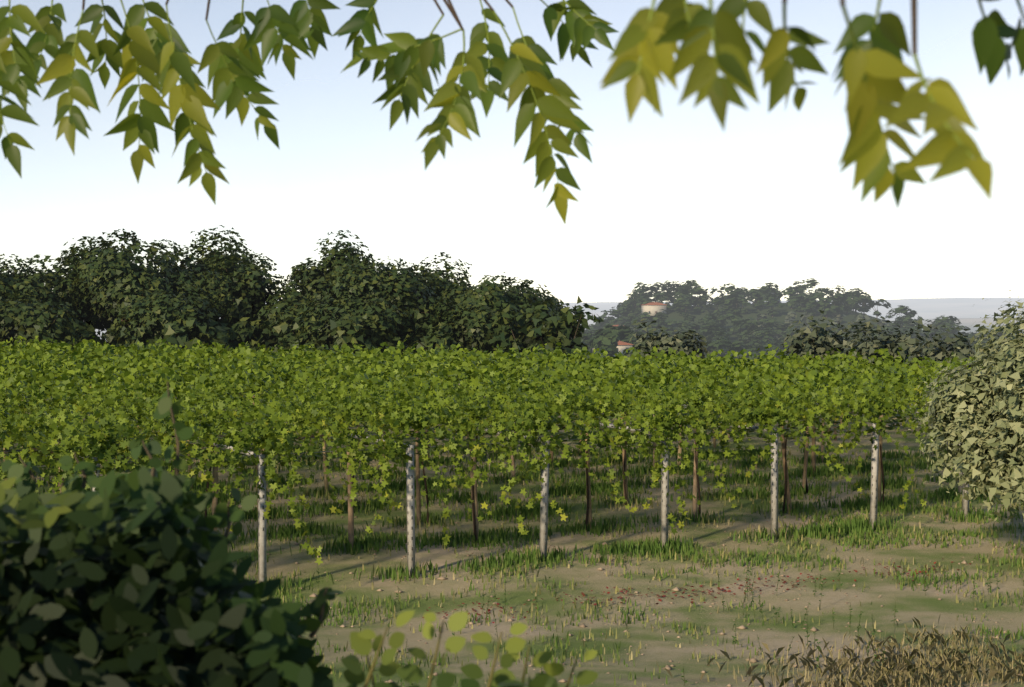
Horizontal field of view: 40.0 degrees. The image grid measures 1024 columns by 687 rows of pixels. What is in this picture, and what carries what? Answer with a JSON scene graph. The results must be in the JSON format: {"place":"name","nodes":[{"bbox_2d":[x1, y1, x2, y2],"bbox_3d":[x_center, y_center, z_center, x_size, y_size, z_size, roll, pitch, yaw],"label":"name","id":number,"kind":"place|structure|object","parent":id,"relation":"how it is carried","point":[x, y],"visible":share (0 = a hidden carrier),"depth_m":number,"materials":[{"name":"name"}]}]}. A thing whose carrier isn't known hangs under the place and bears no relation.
{"place":"outdoors","nodes":[
{"label":"outdoors","id":0,"kind":"place"},
{"bbox_2d":[0,298,1023,686],"bbox_3d":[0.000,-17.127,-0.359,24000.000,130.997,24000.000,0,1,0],"label":"terrain","id":1,"kind":"structure","parent":0,"point":[874,596],"depth_m":22.65,"materials":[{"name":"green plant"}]},
{"bbox_2d":[0,381,597,686],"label":"shrub","id":2,"kind":"object","parent":1,"relation":"on","point":[118,579],"depth_m":2.77,"materials":[{"name":"green plant"}]},
{"bbox_2d":[0,225,603,356],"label":"trees","id":3,"kind":"object","parent":1,"relation":"on","point":[98,293],"depth_m":93.21,"materials":[{"name":"green plant"}]},
{"bbox_2d":[4,410,884,541],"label":"vine trunks","id":4,"kind":"object","parent":1,"relation":"on","point":[587,509],"visible":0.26,"depth_m":28.85,"materials":[{"name":"brown wood"}]},
{"bbox_2d":[3,396,968,581],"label":"vineyard posts","id":5,"kind":"object","parent":1,"relation":"on","point":[262,550],"depth_m":26.61,"materials":[{"name":"grey wood"}]},
{"bbox_2d":[0,378,918,466],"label":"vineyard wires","id":6,"kind":"object","parent":5,"relation":"attached to","point":[466,430],"visible":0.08,"depth_m":25.48,"materials":[{"name":"grey metal"}]},
{"bbox_2d":[0,335,984,564],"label":"grapevine foliage","id":7,"kind":"object","parent":1,"relation":"on","point":[535,392],"visible":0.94,"depth_m":27.81,"materials":[{"name":"green plant"}]},
{"bbox_2d":[82,0,916,54],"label":"overhanging tree limbs","id":8,"kind":"object","parent":1,"relation":"on","point":[450,7],"visible":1,"depth_m":3.52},
{"bbox_2d":[0,0,1023,188],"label":"leaf stems","id":9,"kind":"object","parent":8,"relation":"attached to","point":[851,32],"visible":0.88,"depth_m":3.53,"materials":[{"name":"green plant"}]},
{"bbox_2d":[0,0,1023,223],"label":"leaves","id":10,"kind":"object","parent":9,"relation":"attached to","point":[877,59],"visible":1,"depth_m":3.60,"materials":[{"name":"green plant"}]},
{"bbox_2d":[247,513,1023,686],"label":"ground stones","id":11,"kind":"object","parent":1,"relation":"on","point":[753,659],"visible":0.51,"depth_m":20.49,"materials":[{"name":"grey stone"}]},
{"bbox_2d":[296,561,1023,686],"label":"ground weed","id":12,"kind":"object","parent":1,"relation":"on","point":[748,615],"depth_m":19.51,"materials":[{"name":"green plant"}]},
{"bbox_2d":[612,293,779,355],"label":"house walls","id":13,"kind":"structure","parent":1,"relation":"on","point":[652,309],"depth_m":651.23,"materials":[{"name":"beige paint"}]},
{"bbox_2d":[613,291,778,344],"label":"house roofs","id":14,"kind":"structure","parent":13,"relation":"on","point":[625,343],"depth_m":651.47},
{"bbox_2d":[422,558,984,622],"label":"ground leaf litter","id":15,"kind":"object","parent":1,"relation":"on","point":[659,599],"visible":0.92,"depth_m":21.67,"materials":[{"name":"brown plant"}]},
{"bbox_2d":[575,278,1010,359],"bbox_3d":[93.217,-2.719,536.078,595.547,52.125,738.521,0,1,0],"label":"woodland","id":16,"kind":"object","parent":1,"relation":"on","point":[606,335],"depth_m":644.65,"materials":[{"name":"green plant"}]},
{"bbox_2d":[623,310,1019,460],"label":"bushes","id":17,"kind":"object","parent":1,"relation":"on","point":[869,346],"depth_m":61.94,"materials":[{"name":"green plant"}]},
{"bbox_2d":[896,289,1023,522],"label":"bush","id":18,"kind":"object","parent":1,"relation":"on","point":[983,409],"visible":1,"depth_m":23.51,"materials":[{"name":"green plant"}]},
{"bbox_2d":[0,443,1023,686],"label":"ground grass","id":19,"kind":"structure","parent":0,"point":[879,677],"depth_m":26.76,"materials":[{"name":"green plant"}]},
{"bbox_2d":[918,266,1023,297],"bbox_3d":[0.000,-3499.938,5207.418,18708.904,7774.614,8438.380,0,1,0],"label":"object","id":20,"kind":"structure","parent":0,"point":[968,283],"depth_m":9005.57,"materials":[{"name":"white"}]}
]}

